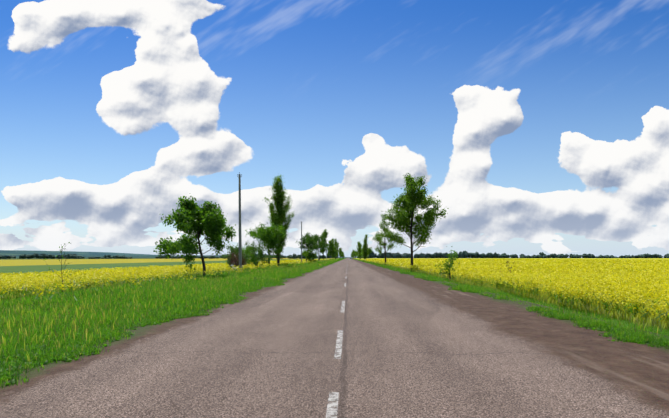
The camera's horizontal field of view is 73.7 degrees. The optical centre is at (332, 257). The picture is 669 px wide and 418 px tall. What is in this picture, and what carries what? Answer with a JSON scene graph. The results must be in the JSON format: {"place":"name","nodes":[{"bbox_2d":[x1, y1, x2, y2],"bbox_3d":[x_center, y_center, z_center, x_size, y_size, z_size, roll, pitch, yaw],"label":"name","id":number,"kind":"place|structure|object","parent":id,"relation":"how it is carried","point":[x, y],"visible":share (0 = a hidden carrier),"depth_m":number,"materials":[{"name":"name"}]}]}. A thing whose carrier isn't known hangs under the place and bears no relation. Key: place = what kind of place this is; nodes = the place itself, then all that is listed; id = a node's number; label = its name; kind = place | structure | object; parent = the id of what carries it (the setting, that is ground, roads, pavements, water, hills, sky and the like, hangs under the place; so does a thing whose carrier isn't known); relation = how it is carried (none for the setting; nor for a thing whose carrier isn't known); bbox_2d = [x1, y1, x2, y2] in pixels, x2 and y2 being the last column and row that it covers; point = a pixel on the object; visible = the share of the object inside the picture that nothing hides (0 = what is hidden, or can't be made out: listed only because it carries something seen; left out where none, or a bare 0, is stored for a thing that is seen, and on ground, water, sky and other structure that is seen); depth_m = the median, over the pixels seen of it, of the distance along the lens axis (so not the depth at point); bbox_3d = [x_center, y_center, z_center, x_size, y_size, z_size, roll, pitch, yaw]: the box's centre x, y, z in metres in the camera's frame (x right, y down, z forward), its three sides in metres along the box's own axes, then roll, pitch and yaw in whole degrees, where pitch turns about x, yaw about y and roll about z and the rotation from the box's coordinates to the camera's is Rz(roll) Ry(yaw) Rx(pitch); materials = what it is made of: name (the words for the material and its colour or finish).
{"place":"outdoors","nodes":[
{"label":"outdoors","id":0,"kind":"place"},
{"bbox_2d":[0,258,327,339],"bbox_3d":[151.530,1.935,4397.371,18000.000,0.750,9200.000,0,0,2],"label":"ground","id":1,"kind":"structure","parent":0,"point":[18,265],"depth_m":171.80,"materials":[{"name":"plant"}]},
{"bbox_2d":[43,242,77,287],"bbox_3d":[-12.277,0.608,20.375,0.785,2.629,1.483,0,0,41],"label":"bare sapling","id":2,"kind":"object","parent":1,"relation":"on","point":[61,255],"visible":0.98,"depth_m":20.30,"materials":[{"name":"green plant"}]},
{"bbox_2d":[0,253,338,258],"bbox_3d":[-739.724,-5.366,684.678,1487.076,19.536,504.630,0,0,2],"label":"treeline","id":3,"kind":"object","parent":1,"relation":"on","point":[73,256],"visible":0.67,"depth_m":829.73,"materials":[{"name":"green plant"}]},
{"bbox_2d":[153,196,238,275],"bbox_3d":[-10.506,-1.581,34.139,5.490,6.496,6.363,0,0,2],"label":"broadleaf tree","id":4,"kind":"object","parent":1,"relation":"on","point":[208,219],"visible":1,"depth_m":33.80,"materials":[{"name":"green plant"}]},
{"bbox_2d":[225,243,249,267],"bbox_3d":[-10.994,0.139,52.082,2.951,3.758,3.578,0,0,2],"label":"bush","id":5,"kind":"object","parent":1,"relation":"on","point":[231,249],"visible":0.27,"depth_m":51.47,"materials":[{"name":"green plant"}]},
{"bbox_2d":[228,250,246,266],"bbox_3d":[-10.579,0.510,48.910,2.358,2.589,2.593,0,0,-39],"label":"dry bush","id":6,"kind":"object","parent":1,"relation":"on","point":[233,261],"visible":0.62,"depth_m":48.45,"materials":[{"name":"brown plant"}]},
{"bbox_2d":[223,243,256,263],"bbox_3d":[-12.521,0.057,61.522,4.613,4.187,3.715,0,0,-34],"label":"bush","id":7,"kind":"object","parent":1,"relation":"on","point":[242,252],"visible":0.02,"depth_m":62.22,"materials":[{"name":"green plant"}]},
{"bbox_2d":[227,244,259,269],"bbox_3d":[-10.947,0.143,55.035,3.442,3.538,2.740,0,0,19],"label":"bush","id":8,"kind":"object","parent":1,"relation":"on","point":[249,252],"visible":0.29,"depth_m":54.59,"materials":[{"name":"green plant"}]},
{"bbox_2d":[245,235,274,267],"bbox_3d":[-9.805,-0.562,56.892,4.331,4.591,3.954,0,0,30],"label":"bush","id":9,"kind":"object","parent":1,"relation":"on","point":[259,251],"visible":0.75,"depth_m":56.65,"materials":[{"name":"green plant"}]},
{"bbox_2d":[245,222,286,266],"bbox_3d":[-9.662,-1.750,65.928,5.656,6.996,6.079,0,0,-25],"label":"tree","id":10,"kind":"object","parent":1,"relation":"on","point":[270,236],"visible":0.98,"depth_m":64.78,"materials":[{"name":"green plant"}]},
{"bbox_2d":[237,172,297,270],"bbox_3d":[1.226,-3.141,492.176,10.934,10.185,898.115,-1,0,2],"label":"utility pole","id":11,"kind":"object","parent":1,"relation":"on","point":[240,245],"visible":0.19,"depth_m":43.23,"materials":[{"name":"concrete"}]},
{"bbox_2d":[262,175,294,265],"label":"lombardy poplar tree","id":12,"kind":"object","parent":1,"relation":"on","point":[279,216],"visible":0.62,"depth_m":70.83,"materials":[{"name":"green plant"}]},
{"bbox_2d":[301,221,302,262],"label":"utility pole","id":13,"kind":"object","parent":1,"relation":"on","point":[301,241],"visible":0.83,"depth_m":100.19,"materials":[{"name":"concrete"}]},
{"bbox_2d":[296,232,320,261],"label":"round tree","id":14,"kind":"object","parent":1,"relation":"on","point":[308,241],"visible":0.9,"depth_m":112.14,"materials":[{"name":"green plant"}]},
{"bbox_2d":[302,249,317,261],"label":"pale bush","id":15,"kind":"object","parent":1,"relation":"on","point":[310,254],"visible":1,"depth_m":107.98,"materials":[{"name":"green plant"}]},
{"bbox_2d":[314,233,328,259],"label":"tree","id":16,"kind":"object","parent":1,"relation":"on","point":[322,246],"visible":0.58,"depth_m":165.57,"materials":[{"name":"green plant"}]},
{"bbox_2d":[320,229,327,259],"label":"tree","id":17,"kind":"object","parent":1,"relation":"on","point":[325,234],"visible":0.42,"depth_m":201.87,"materials":[{"name":"green plant"}]},
{"bbox_2d":[327,240,334,258],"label":"tree","id":18,"kind":"object","parent":1,"relation":"on","point":[331,250],"visible":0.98,"depth_m":262.11,"materials":[{"name":"green plant"}]},
{"bbox_2d":[331,239,335,258],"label":"tree","id":19,"kind":"object","parent":1,"relation":"on","point":[333,255],"visible":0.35,"depth_m":299.40,"materials":[{"name":"green plant"}]},
{"bbox_2d":[334,239,336,257],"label":"tree","id":20,"kind":"object","parent":1,"relation":"on","point":[335,243],"visible":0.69,"depth_m":349.58,"materials":[{"name":"green plant"}]},
{"bbox_2d":[356,241,361,258],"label":"tree","id":21,"kind":"object","parent":1,"relation":"on","point":[358,248],"visible":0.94,"depth_m":304.96,"materials":[{"name":"green plant"}]},
{"bbox_2d":[362,234,368,258],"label":"tree","id":22,"kind":"object","parent":1,"relation":"on","point":[365,249],"visible":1,"depth_m":224.71,"materials":[{"name":"green plant"}]},
{"bbox_2d":[361,247,371,256],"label":"tree","id":23,"kind":"object","parent":1,"relation":"on","point":[369,250],"visible":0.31,"depth_m":267.68,"materials":[{"name":"green plant"}]},
{"bbox_2d":[373,214,394,264],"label":"poplar tree","id":24,"kind":"object","parent":1,"relation":"on","point":[382,225],"visible":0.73,"depth_m":101.38,"materials":[{"name":"green plant"}]},
{"bbox_2d":[381,173,448,271],"bbox_3d":[10.571,-4.451,58.655,7.686,13.342,7.039,0,0,39],"label":"poplar tree","id":25,"kind":"object","parent":1,"relation":"on","point":[413,199],"visible":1,"depth_m":58.25,"materials":[{"name":"green plant"}]},
{"bbox_2d":[435,246,459,280],"bbox_3d":[8.284,0.597,31.855,1.945,2.844,1.669,0,0,2],"label":"young tree","id":26,"kind":"object","parent":1,"relation":"on","point":[450,265],"visible":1,"depth_m":31.87,"materials":[{"name":"green plant"}]},
{"bbox_2d":[352,258,668,348],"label":"verge grass","id":27,"kind":"structure","parent":1,"relation":"on","point":[613,327],"depth_m":11.58,"materials":[{"name":"green plant"}]},
{"bbox_2d":[357,251,668,257],"bbox_3d":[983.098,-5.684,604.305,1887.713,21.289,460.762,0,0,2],"label":"treeline","id":28,"kind":"object","parent":1,"relation":"on","point":[464,254],"visible":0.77,"depth_m":812.99,"materials":[{"name":"green plant"}]},
{"bbox_2d":[0,258,336,304],"bbox_3d":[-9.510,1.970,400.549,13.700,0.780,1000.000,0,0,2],"label":"rapeseed field","id":29,"kind":"structure","parent":0,"point":[13,290],"depth_m":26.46,"materials":[{"name":"plant"}]},
{"bbox_2d":[0,258,345,387],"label":"verge grass","id":30,"kind":"structure","parent":0,"point":[31,331],"depth_m":11.93,"materials":[{"name":"green plant"}]},
{"bbox_2d":[0,250,356,257],"bbox_3d":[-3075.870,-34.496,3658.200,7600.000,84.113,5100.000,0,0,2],"label":"hill ridge","id":31,"kind":"structure","parent":0,"point":[17,253],"depth_m":4111.57,"materials":[{"name":"green plant"}]},
{"bbox_2d":[0,258,668,417],"bbox_3d":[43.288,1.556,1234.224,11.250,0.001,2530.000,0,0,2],"label":"road","id":32,"kind":"structure","parent":0,"point":[413,347],"depth_m":6.49,"materials":[{"name":"grey asphalt"}]},
{"bbox_2d":[326,263,347,417],"bbox_3d":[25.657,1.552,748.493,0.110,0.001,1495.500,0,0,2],"label":"road markings","id":33,"kind":"object","parent":32,"relation":"on","point":[336,394],"visible":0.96,"depth_m":5.05,"materials":[{"name":"paint"}]},
{"bbox_2d":[0,0,668,257],"label":"sky","id":34,"kind":"structure","parent":0,"point":[539,126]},
{"bbox_2d":[354,258,668,327],"bbox_3d":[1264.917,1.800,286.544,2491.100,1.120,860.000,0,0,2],"label":"rapeseed field","id":35,"kind":"structure","parent":0,"point":[597,304],"depth_m":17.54,"materials":[{"name":"yellow plant"}]}
]}

